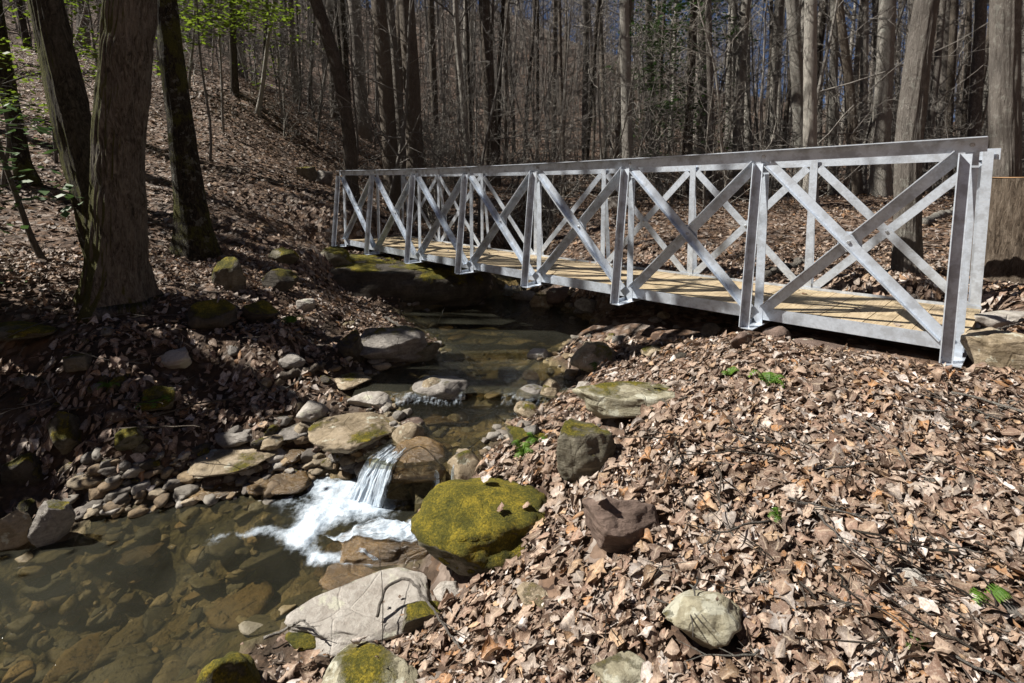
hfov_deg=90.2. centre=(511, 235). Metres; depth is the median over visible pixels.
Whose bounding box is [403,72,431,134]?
understory sapling
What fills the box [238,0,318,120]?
leafy sapling
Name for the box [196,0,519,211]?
understory sapling
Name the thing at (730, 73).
forest tree
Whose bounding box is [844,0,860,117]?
forest tree
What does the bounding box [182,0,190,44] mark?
forest tree
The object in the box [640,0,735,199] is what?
forest tree
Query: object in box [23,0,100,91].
understory sapling
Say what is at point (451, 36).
forest tree
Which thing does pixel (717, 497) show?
twig
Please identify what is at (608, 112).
understory sapling
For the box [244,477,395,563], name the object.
white water
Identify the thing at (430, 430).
stream water
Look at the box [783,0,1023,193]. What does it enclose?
understory sapling
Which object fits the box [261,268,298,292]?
rock
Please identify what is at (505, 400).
loose stone
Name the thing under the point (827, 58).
forest tree
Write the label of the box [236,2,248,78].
forest tree
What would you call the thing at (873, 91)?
understory sapling
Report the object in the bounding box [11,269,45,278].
twig
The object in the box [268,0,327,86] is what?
understory sapling
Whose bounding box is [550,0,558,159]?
forest tree
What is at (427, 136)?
understory sapling
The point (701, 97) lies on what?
forest tree
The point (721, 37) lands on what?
forest tree
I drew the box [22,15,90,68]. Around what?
understory sapling
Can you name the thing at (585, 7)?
forest tree
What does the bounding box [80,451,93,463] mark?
loose stone
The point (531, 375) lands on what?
loose stone
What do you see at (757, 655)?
twig
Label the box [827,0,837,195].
tree
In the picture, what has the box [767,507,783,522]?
fern
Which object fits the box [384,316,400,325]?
fallen branch
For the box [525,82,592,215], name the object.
understory sapling
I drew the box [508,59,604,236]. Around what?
understory sapling
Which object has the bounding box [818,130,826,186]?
understory sapling
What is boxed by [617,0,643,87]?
forest tree
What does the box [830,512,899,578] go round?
twig
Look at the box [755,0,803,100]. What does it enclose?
forest tree
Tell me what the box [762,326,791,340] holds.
rock
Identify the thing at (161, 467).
loose stone
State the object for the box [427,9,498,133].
forest tree
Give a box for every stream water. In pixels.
[354,294,593,395]
[355,380,515,467]
[495,231,545,278]
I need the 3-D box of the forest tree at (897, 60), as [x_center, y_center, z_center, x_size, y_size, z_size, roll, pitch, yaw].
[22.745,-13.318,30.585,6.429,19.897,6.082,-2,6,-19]
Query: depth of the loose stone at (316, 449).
3.92 m
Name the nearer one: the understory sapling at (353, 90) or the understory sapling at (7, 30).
the understory sapling at (353, 90)
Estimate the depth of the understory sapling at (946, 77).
15.75 m
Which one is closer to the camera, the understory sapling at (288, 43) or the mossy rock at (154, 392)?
the mossy rock at (154, 392)
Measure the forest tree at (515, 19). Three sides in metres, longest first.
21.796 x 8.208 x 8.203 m
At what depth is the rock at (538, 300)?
7.70 m
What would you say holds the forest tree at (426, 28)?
on the ground
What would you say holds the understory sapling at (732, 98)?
on the ground
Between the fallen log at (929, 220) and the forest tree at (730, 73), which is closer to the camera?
the fallen log at (929, 220)
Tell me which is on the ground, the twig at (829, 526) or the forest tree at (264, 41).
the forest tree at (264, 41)
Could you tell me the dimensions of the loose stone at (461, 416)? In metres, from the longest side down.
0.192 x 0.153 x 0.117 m
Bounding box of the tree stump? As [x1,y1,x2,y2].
[969,176,1023,285]
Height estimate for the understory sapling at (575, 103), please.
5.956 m
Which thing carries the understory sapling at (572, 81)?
on the ground
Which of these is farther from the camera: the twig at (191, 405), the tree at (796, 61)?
the tree at (796, 61)
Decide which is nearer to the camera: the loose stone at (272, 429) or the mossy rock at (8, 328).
the loose stone at (272, 429)
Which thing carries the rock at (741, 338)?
on the ground
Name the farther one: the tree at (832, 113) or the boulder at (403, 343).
the tree at (832, 113)
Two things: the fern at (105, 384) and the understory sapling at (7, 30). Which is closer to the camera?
the fern at (105, 384)
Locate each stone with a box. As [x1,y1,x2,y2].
[11,374,31,384]
[24,376,37,388]
[34,377,44,381]
[58,462,73,472]
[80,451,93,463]
[85,440,102,448]
[88,383,105,393]
[97,375,112,381]
[97,425,116,441]
[99,459,113,468]
[101,326,114,335]
[104,409,133,421]
[106,376,126,394]
[118,460,131,470]
[122,479,130,485]
[131,477,140,483]
[132,443,148,452]
[139,458,161,469]
[146,449,164,458]
[150,478,162,487]
[157,465,163,473]
[159,346,191,368]
[189,455,197,459]
[191,442,210,456]
[200,477,208,485]
[204,475,224,485]
[215,411,230,422]
[227,425,241,432]
[228,345,238,355]
[250,436,268,448]
[251,404,258,411]
[254,462,262,472]
[260,378,272,387]
[260,434,284,450]
[261,461,271,469]
[263,424,279,435]
[273,415,292,425]
[275,378,285,385]
[275,423,307,439]
[286,390,295,398]
[294,402,303,409]
[296,298,315,312]
[296,400,328,422]
[312,446,321,452]
[313,453,325,459]
[320,375,331,383]
[320,457,332,469]
[328,453,343,461]
[330,311,337,315]
[332,335,342,339]
[334,372,370,389]
[342,462,356,468]
[343,463,357,473]
[347,321,355,328]
[347,391,391,409]
[380,436,389,443]
[384,412,392,416]
[392,390,416,405]
[392,422,423,445]
[401,417,424,424]
[420,411,469,426]
[421,308,430,314]
[422,377,440,387]
[429,323,435,327]
[433,581,459,601]
[447,411,467,423]
[465,398,495,409]
[488,313,497,319]
[500,397,513,406]
[501,366,518,378]
[514,401,539,419]
[515,390,527,400]
[516,581,547,608]
[519,384,542,400]
[522,370,538,380]
[524,425,539,441]
[527,348,548,360]
[540,385,558,398]
[541,377,561,390]
[574,297,596,312]
[605,333,614,341]
[612,335,625,345]
[619,302,635,307]
[657,311,669,318]
[890,567,927,586]
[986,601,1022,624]
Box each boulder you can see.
[187,298,236,329]
[188,444,283,478]
[308,412,400,452]
[360,325,426,362]
[410,375,467,404]
[410,477,547,576]
[556,418,615,483]
[960,327,1023,372]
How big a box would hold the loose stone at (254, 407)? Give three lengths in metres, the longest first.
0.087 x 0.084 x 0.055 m
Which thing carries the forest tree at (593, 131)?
on the ground
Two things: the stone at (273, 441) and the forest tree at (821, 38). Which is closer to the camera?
the stone at (273, 441)
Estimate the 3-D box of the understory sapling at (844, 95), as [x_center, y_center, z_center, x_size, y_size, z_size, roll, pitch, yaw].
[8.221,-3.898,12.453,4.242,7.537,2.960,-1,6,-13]
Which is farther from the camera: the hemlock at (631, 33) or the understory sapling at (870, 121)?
the hemlock at (631, 33)
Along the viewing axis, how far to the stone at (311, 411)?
4.08 m
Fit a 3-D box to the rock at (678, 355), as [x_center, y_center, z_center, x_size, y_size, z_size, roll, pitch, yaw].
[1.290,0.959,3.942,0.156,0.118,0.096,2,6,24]
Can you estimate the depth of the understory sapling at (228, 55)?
20.08 m
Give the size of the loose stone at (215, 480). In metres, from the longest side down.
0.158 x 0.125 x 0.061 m
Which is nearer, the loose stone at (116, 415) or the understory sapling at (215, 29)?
the loose stone at (116, 415)
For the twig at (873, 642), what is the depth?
1.56 m
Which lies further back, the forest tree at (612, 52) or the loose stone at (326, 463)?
the forest tree at (612, 52)
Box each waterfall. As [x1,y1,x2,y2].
[328,470,452,541]
[349,445,405,507]
[359,547,377,559]
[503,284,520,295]
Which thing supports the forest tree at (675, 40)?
on the ground
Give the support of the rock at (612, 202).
on the ground
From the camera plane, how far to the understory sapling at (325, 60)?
17.73 m
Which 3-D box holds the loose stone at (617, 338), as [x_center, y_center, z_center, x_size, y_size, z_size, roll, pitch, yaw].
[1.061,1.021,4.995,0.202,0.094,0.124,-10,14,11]
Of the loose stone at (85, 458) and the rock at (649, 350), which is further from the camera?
the rock at (649, 350)
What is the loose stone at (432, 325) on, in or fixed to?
on the ground
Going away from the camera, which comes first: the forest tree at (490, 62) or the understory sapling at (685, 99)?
the forest tree at (490, 62)
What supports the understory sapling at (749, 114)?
on the ground
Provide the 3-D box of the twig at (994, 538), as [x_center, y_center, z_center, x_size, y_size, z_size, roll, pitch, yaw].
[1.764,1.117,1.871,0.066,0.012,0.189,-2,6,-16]
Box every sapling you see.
[0,0,46,263]
[0,37,92,187]
[0,68,82,281]
[1,0,101,163]
[2,0,30,52]
[3,0,20,43]
[3,3,72,38]
[3,5,92,73]
[4,0,32,49]
[4,1,29,29]
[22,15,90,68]
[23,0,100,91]
[30,1,100,61]
[75,0,219,78]
[89,0,100,30]
[91,4,154,44]
[152,3,284,74]
[153,0,223,90]
[153,0,306,160]
[153,23,206,70]
[155,0,217,77]
[155,0,258,59]
[178,0,313,134]
[180,1,310,79]
[180,4,219,70]
[182,0,287,82]
[183,4,241,65]
[187,0,272,77]
[190,3,256,70]
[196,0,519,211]
[199,6,301,63]
[207,4,268,83]
[208,5,242,48]
[211,0,288,83]
[216,0,283,93]
[218,27,259,74]
[223,1,312,69]
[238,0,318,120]
[252,27,317,148]
[266,2,335,118]
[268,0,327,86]
[268,0,372,114]
[269,0,314,63]
[270,1,308,88]
[272,0,348,123]
[275,0,371,121]
[275,0,452,200]
[282,0,376,118]
[283,0,370,123]
[284,0,489,179]
[285,30,375,145]
[300,0,402,150]
[303,0,464,169]
[303,1,374,120]
[339,6,390,115]
[353,0,521,155]
[354,0,636,235]
[367,0,461,109]
[395,93,454,197]
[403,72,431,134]
[403,95,461,176]
[405,127,457,193]
[412,82,518,235]
[415,78,481,226]
[415,102,475,227]
[416,0,480,176]
[419,52,440,134]
[419,61,445,128]
[420,2,481,148]
[422,60,485,193]
[422,74,450,133]
[423,78,490,195]
[425,0,545,162]
[425,17,483,151]
[425,92,471,181]
[427,78,460,154]
[440,26,501,149]
[446,0,586,164]
[447,6,534,161]
[457,0,614,235]
[459,0,617,186]
[468,91,505,164]
[473,36,533,150]
[473,48,560,185]
[476,76,559,244]
[479,0,644,235]
[501,0,640,244]
[501,0,658,186]
[501,115,511,164]
[502,22,533,129]
[503,149,556,250]
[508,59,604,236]
[509,148,562,249]
[510,8,571,157]
[516,0,608,159]
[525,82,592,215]
[542,8,600,144]
[544,47,608,147]
[544,69,594,193]
[548,1,664,196]
[550,0,691,205]
[550,11,633,159]
[572,0,706,194]
[574,56,613,133]
[578,13,691,214]
[582,74,643,159]
[591,0,699,186]
[591,77,634,152]
[596,41,636,159]
[603,38,690,205]
[605,0,778,195]
[608,111,677,182]
[612,43,722,204]
[614,75,689,202]
[624,0,799,206]
[639,75,694,173]
[642,0,860,202]
[644,115,702,175]
[648,103,711,203]
[650,14,796,206]
[650,83,719,185]
[663,93,740,200]
[667,0,1023,197]
[667,118,723,189]
[669,97,763,203]
[671,53,715,153]
[678,0,868,197]
[680,26,784,188]
[694,55,759,182]
[714,0,892,196]
[742,138,783,197]
[744,0,898,191]
[746,83,793,197]
[749,117,791,194]
[751,10,818,173]
[753,3,869,175]
[755,0,897,187]
[760,0,893,197]
[771,0,1023,192]
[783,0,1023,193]
[783,59,855,166]
[793,109,827,182]
[817,2,986,177]
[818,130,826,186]
[820,18,929,188]
[838,1,959,189]
[857,77,937,176]
[864,108,963,193]
[893,0,988,186]
[895,0,988,186]
[922,1,1023,191]
[923,78,987,199]
[925,91,982,197]
[933,3,1023,183]
[933,26,972,162]
[939,19,1023,175]
[942,45,1023,150]
[953,23,972,135]
[954,85,1023,187]
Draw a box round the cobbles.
[61,302,596,520]
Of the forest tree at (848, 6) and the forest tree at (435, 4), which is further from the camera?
the forest tree at (435, 4)
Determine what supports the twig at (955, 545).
on the leaf litter at (894, 478)
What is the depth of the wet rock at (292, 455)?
3.89 m
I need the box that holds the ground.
[0,0,1023,682]
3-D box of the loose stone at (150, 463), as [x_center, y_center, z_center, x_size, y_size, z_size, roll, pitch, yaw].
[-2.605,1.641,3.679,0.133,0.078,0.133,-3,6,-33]
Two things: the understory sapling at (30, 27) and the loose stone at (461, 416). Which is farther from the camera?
the understory sapling at (30, 27)
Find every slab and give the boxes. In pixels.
[112,540,164,565]
[187,483,241,500]
[214,429,251,448]
[246,470,311,494]
[284,567,431,656]
[313,525,428,577]
[319,562,381,590]
[572,381,674,417]
[792,338,848,348]
[974,310,1023,329]
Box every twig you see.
[0,369,48,372]
[1,397,53,413]
[4,320,48,337]
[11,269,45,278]
[58,404,102,410]
[101,410,172,429]
[118,396,173,403]
[119,416,199,429]
[127,349,189,361]
[130,314,180,317]
[136,398,238,418]
[601,579,619,644]
[615,434,676,441]
[635,425,685,436]
[640,558,682,576]
[652,596,668,604]
[656,440,692,488]
[662,450,686,505]
[676,639,759,661]
[680,435,776,456]
[684,474,737,529]
[684,520,770,548]
[690,576,706,636]
[693,461,743,466]
[695,577,750,594]
[697,469,728,511]
[699,493,732,527]
[716,461,740,513]
[722,519,773,559]
[723,431,787,451]
[723,563,796,593]
[727,427,828,454]
[737,537,816,599]
[737,639,775,663]
[748,421,818,451]
[765,436,868,480]
[783,499,869,518]
[788,497,865,515]
[796,636,891,656]
[808,454,873,471]
[816,512,875,566]
[822,590,932,653]
[827,561,910,645]
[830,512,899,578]
[832,602,882,607]
[840,563,853,599]
[846,584,912,632]
[852,529,983,562]
[852,573,973,650]
[853,415,905,461]
[857,644,896,682]
[871,534,897,555]
[873,538,972,598]
[882,588,935,615]
[888,501,900,527]
[893,450,980,477]
[897,384,957,421]
[904,401,1005,416]
[906,582,943,608]
[907,525,924,565]
[911,569,999,610]
[914,526,982,552]
[918,386,1000,419]
[918,571,981,580]
[919,505,948,528]
[921,505,955,563]
[941,413,971,434]
[942,604,1023,648]
[947,653,1018,682]
[951,391,1023,412]
[960,494,1021,506]
[963,556,1000,606]
[965,614,1009,631]
[969,522,1023,553]
[975,541,1012,555]
[982,553,1008,569]
[992,532,1023,548]
[999,636,1023,649]
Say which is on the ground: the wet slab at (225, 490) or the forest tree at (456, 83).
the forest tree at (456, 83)
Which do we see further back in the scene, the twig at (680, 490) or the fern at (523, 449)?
the fern at (523, 449)
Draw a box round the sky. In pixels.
[345,0,988,121]
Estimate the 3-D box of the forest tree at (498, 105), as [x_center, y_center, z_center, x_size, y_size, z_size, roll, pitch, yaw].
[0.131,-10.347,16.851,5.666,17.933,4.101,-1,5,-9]
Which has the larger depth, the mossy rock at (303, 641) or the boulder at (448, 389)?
the boulder at (448, 389)
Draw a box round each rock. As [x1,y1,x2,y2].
[0,321,57,340]
[0,452,42,484]
[0,510,32,554]
[12,498,36,519]
[27,499,75,547]
[46,411,81,454]
[62,353,92,371]
[114,427,143,450]
[140,385,175,411]
[196,651,260,682]
[211,257,245,291]
[240,300,279,323]
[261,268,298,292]
[268,247,299,263]
[278,352,305,368]
[280,447,305,463]
[285,632,315,651]
[296,166,317,182]
[316,170,332,184]
[321,246,351,267]
[321,641,418,682]
[335,330,363,363]
[401,601,441,637]
[409,342,439,362]
[447,450,484,479]
[505,425,547,446]
[512,290,535,305]
[528,294,552,315]
[546,286,568,304]
[570,341,615,373]
[582,497,659,552]
[590,650,652,682]
[600,196,617,209]
[640,345,663,357]
[662,589,741,649]
[668,352,688,361]
[700,322,721,335]
[731,330,751,349]
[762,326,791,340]
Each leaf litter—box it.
[0,49,975,325]
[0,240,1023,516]
[240,340,1023,682]
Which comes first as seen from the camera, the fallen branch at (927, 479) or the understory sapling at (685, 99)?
the fallen branch at (927, 479)
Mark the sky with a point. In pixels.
(858, 1)
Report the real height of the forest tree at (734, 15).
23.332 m
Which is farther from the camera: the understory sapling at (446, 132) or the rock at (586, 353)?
the understory sapling at (446, 132)
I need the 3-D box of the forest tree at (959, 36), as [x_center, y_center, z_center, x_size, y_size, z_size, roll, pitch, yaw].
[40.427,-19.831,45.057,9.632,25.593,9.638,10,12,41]
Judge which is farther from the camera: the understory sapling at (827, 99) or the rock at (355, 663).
the understory sapling at (827, 99)
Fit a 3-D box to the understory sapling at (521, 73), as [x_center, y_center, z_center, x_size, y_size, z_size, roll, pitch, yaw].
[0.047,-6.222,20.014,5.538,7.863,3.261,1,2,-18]
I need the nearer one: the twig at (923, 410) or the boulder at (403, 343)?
the twig at (923, 410)
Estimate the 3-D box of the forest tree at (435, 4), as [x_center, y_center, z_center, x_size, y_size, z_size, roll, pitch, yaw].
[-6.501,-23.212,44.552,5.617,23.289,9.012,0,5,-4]
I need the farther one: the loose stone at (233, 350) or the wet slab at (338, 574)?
the loose stone at (233, 350)
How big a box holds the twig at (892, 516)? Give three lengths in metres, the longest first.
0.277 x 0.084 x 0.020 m
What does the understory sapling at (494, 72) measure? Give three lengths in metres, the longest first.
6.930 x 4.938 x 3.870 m
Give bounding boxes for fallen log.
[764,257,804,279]
[922,207,952,227]
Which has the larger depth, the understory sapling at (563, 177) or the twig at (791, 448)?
the understory sapling at (563, 177)
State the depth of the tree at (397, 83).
13.79 m
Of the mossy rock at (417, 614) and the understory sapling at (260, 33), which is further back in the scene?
the understory sapling at (260, 33)
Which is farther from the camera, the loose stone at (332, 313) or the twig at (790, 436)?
the loose stone at (332, 313)
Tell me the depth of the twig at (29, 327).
4.32 m
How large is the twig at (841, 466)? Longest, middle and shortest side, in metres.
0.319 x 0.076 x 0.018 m
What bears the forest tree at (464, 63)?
on the ground
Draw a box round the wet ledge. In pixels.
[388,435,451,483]
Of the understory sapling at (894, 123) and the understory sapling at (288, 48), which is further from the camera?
the understory sapling at (288, 48)
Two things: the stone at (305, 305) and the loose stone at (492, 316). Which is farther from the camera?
the loose stone at (492, 316)
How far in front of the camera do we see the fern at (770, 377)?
3.09 m
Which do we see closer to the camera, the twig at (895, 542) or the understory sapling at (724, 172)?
the twig at (895, 542)
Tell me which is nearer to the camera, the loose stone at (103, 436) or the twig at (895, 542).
the twig at (895, 542)
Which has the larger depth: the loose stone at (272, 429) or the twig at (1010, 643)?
the loose stone at (272, 429)
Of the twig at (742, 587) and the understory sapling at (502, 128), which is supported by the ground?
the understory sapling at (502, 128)
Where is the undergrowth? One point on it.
(542, 82)
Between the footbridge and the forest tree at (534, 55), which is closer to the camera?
the footbridge
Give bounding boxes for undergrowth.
[3,0,988,228]
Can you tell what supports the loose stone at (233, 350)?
on the ground
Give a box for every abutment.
[327,256,492,308]
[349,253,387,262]
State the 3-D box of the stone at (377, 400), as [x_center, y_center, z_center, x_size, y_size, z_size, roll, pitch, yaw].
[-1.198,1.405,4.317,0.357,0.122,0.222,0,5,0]
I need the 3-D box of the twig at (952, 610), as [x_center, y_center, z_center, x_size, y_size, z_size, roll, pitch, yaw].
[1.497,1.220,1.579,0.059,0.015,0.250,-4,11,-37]
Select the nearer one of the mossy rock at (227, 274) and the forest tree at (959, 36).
the mossy rock at (227, 274)
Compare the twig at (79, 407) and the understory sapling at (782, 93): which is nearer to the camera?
the twig at (79, 407)
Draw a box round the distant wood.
[188,0,987,132]
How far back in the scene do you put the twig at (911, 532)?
1.88 m
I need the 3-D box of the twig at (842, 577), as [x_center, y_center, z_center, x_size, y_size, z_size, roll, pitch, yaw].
[1.198,1.236,1.730,0.084,0.018,0.347,0,5,2]
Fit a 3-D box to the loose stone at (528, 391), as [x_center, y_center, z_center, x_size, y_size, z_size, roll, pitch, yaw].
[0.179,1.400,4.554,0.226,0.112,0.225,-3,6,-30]
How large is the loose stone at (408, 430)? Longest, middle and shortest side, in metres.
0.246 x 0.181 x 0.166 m
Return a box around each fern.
[95,382,119,389]
[135,394,170,409]
[280,315,304,323]
[512,439,532,458]
[525,432,546,444]
[721,366,738,375]
[748,369,785,387]
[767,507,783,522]
[905,632,930,650]
[969,583,1013,605]
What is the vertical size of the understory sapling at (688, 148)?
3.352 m
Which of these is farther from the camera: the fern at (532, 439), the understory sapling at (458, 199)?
the understory sapling at (458, 199)
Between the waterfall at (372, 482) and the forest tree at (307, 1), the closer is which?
the waterfall at (372, 482)
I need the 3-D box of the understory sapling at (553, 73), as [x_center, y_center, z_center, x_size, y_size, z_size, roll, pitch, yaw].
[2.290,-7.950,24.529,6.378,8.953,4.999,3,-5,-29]
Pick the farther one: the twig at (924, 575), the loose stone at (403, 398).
the loose stone at (403, 398)
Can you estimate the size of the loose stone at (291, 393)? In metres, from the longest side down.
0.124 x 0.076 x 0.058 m
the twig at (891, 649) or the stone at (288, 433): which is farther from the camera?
the stone at (288, 433)
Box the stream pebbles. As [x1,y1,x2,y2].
[0,305,569,682]
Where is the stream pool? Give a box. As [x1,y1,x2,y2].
[0,490,318,667]
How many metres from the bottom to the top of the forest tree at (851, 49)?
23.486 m
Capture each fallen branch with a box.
[45,379,64,408]
[68,349,135,362]
[249,364,284,405]
[263,619,321,639]
[270,374,301,393]
[376,577,474,667]
[378,446,450,519]
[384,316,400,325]
[688,342,763,383]
[724,576,792,587]
[919,477,942,484]
[948,396,1021,436]
[997,321,1022,328]
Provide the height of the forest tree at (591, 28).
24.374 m
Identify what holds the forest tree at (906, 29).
on the ground
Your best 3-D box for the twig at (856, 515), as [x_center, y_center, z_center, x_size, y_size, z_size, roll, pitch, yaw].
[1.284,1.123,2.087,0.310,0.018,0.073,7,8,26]
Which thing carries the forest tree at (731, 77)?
on the ground
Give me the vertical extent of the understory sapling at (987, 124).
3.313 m
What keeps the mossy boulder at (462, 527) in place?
on the ground
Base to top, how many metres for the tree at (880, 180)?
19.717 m
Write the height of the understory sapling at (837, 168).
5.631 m
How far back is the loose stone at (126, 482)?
3.54 m
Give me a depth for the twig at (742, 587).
1.90 m
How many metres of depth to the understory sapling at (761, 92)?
11.90 m
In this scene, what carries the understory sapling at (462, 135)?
on the ground
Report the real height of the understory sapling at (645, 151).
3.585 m
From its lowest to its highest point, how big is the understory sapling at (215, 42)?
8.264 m
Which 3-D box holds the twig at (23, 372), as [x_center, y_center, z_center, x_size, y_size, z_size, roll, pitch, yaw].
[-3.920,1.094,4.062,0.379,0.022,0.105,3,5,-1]
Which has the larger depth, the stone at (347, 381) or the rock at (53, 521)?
the stone at (347, 381)
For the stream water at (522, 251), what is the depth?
13.71 m
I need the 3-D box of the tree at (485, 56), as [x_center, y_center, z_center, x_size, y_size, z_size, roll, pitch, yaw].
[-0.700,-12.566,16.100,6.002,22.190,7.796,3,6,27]
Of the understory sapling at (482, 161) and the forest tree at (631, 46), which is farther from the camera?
the forest tree at (631, 46)
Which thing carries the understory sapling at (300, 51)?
on the ground
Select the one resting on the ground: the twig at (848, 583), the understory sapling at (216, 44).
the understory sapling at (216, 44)
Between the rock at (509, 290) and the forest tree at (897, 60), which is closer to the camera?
the rock at (509, 290)
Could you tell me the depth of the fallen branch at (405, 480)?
3.44 m
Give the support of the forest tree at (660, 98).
on the ground
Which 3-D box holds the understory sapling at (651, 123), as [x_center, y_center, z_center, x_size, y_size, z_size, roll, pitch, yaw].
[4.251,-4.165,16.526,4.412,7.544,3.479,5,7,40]
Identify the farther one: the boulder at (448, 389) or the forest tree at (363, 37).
the forest tree at (363, 37)
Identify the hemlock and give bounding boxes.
[593,0,706,138]
[613,0,751,187]
[631,0,769,154]
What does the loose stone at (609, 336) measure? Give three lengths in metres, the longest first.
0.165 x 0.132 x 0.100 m
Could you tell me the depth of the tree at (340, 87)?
10.29 m
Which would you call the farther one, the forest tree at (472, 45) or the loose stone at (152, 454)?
the forest tree at (472, 45)
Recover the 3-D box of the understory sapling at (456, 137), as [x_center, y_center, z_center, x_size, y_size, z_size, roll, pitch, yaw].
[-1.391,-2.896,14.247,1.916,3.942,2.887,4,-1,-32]
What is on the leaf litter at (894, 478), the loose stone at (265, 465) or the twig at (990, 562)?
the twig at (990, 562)
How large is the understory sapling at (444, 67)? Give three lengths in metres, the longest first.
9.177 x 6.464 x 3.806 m
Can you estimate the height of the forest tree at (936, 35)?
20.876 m
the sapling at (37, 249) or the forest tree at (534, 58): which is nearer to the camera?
the sapling at (37, 249)
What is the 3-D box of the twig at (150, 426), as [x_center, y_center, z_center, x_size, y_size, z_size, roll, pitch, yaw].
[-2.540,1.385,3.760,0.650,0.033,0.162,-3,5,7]
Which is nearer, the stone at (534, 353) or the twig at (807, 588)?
the twig at (807, 588)
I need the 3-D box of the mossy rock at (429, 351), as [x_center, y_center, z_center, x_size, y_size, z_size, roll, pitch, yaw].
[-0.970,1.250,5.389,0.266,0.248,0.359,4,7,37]
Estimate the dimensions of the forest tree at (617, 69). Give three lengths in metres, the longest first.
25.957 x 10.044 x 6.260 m
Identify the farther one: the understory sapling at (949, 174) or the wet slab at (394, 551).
the understory sapling at (949, 174)
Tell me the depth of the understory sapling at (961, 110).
12.48 m
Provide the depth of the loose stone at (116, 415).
3.78 m
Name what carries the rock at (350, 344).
on the ground
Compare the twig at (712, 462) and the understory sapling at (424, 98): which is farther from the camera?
the understory sapling at (424, 98)
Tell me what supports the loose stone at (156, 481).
on the ground
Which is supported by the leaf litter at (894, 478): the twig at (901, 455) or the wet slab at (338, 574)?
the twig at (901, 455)
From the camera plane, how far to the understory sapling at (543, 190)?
10.86 m
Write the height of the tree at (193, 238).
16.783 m
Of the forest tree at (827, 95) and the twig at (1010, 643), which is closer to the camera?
the twig at (1010, 643)
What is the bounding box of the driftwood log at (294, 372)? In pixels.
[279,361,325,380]
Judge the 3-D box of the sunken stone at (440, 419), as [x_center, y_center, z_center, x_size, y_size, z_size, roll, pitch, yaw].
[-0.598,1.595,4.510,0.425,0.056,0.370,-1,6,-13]
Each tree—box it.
[0,0,43,185]
[15,0,29,48]
[27,0,163,323]
[75,0,90,48]
[156,0,222,263]
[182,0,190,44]
[193,0,210,48]
[228,0,242,96]
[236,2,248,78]
[249,0,296,86]
[255,0,276,115]
[261,0,277,74]
[275,2,316,94]
[277,0,284,65]
[286,0,300,105]
[289,0,372,142]
[298,18,322,105]
[306,0,328,81]
[307,2,314,64]
[308,0,362,60]
[309,0,366,204]
[326,1,340,123]
[332,1,372,65]
[338,0,370,108]
[362,0,374,94]
[370,1,461,166]
[370,54,379,122]
[371,0,404,205]
[387,0,405,182]
[395,0,402,127]
[398,0,429,220]
[414,0,434,92]
[414,5,434,78]
[415,0,429,77]
[416,1,461,91]
[418,0,453,97]
[422,0,447,112]
[427,0,441,166]
[427,1,497,37]
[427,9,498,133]
[434,0,478,189]
[436,0,478,92]
[439,0,472,158]
[439,0,473,154]
[447,41,460,122]
[458,0,513,189]
[461,0,546,183]
[470,2,490,98]
[471,0,478,99]
[476,0,520,176]
[478,0,534,152]
[479,0,500,186]
[494,0,531,89]
[495,6,522,118]
[504,9,551,112]
[509,0,530,86]
[510,0,555,158]
[510,0,570,158]
[510,1,544,84]
[511,0,550,119]
[527,0,576,200]
[539,0,608,159]
[544,0,589,89]
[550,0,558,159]
[555,0,609,158]
[561,1,612,121]
[562,0,609,160]
[563,0,634,179]
[572,1,607,121]
[574,0,654,146]
[577,0,632,158]
[591,0,618,113]
[593,0,631,196]
[600,1,641,154]
[605,0,664,99]
[605,0,685,175]
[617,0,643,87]
[619,0,636,205]
[634,0,671,181]
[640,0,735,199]
[644,1,686,150]
[668,0,704,154]
[677,0,696,193]
[681,0,728,173]
[700,0,750,198]
[705,0,717,200]
[712,0,766,140]
[713,22,750,150]
[714,0,758,150]
[714,20,760,136]
[721,0,773,60]
[721,1,790,187]
[730,0,759,172]
[748,0,781,177]
[751,0,783,144]
[752,0,784,176]
[752,3,788,133]
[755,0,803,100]
[770,0,850,101]
[773,0,829,187]
[782,4,852,168]
[785,0,802,198]
[799,0,819,207]
[817,1,843,181]
[817,3,828,110]
[818,1,870,167]
[819,0,911,136]
[821,0,871,184]
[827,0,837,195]
[828,0,897,110]
[834,0,863,195]
[839,0,896,144]
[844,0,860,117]
[844,1,876,142]
[846,0,909,172]
[847,1,899,90]
[850,0,905,106]
[850,0,912,56]
[851,0,901,103]
[851,2,963,174]
[860,0,868,190]
[867,0,895,196]
[890,0,939,276]
[892,1,972,177]
[895,53,932,139]
[910,3,973,130]
[925,0,946,193]
[930,0,987,187]
[933,0,973,68]
[943,0,958,193]
[953,0,972,173]
[955,1,971,133]
[956,2,973,66]
[956,41,988,134]
[966,0,986,161]
[973,0,988,89]
[987,0,1021,176]
[1021,0,1023,173]
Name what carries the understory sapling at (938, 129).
on the ground
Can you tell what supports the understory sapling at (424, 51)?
on the ground
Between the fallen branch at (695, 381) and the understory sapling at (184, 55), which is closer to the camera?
the fallen branch at (695, 381)
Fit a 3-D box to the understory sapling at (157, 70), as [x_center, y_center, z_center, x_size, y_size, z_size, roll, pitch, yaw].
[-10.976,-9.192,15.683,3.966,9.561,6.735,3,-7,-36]
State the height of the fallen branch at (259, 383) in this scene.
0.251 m
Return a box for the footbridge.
[331,136,1001,367]
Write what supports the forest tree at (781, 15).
on the ground
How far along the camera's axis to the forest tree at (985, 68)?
19.03 m

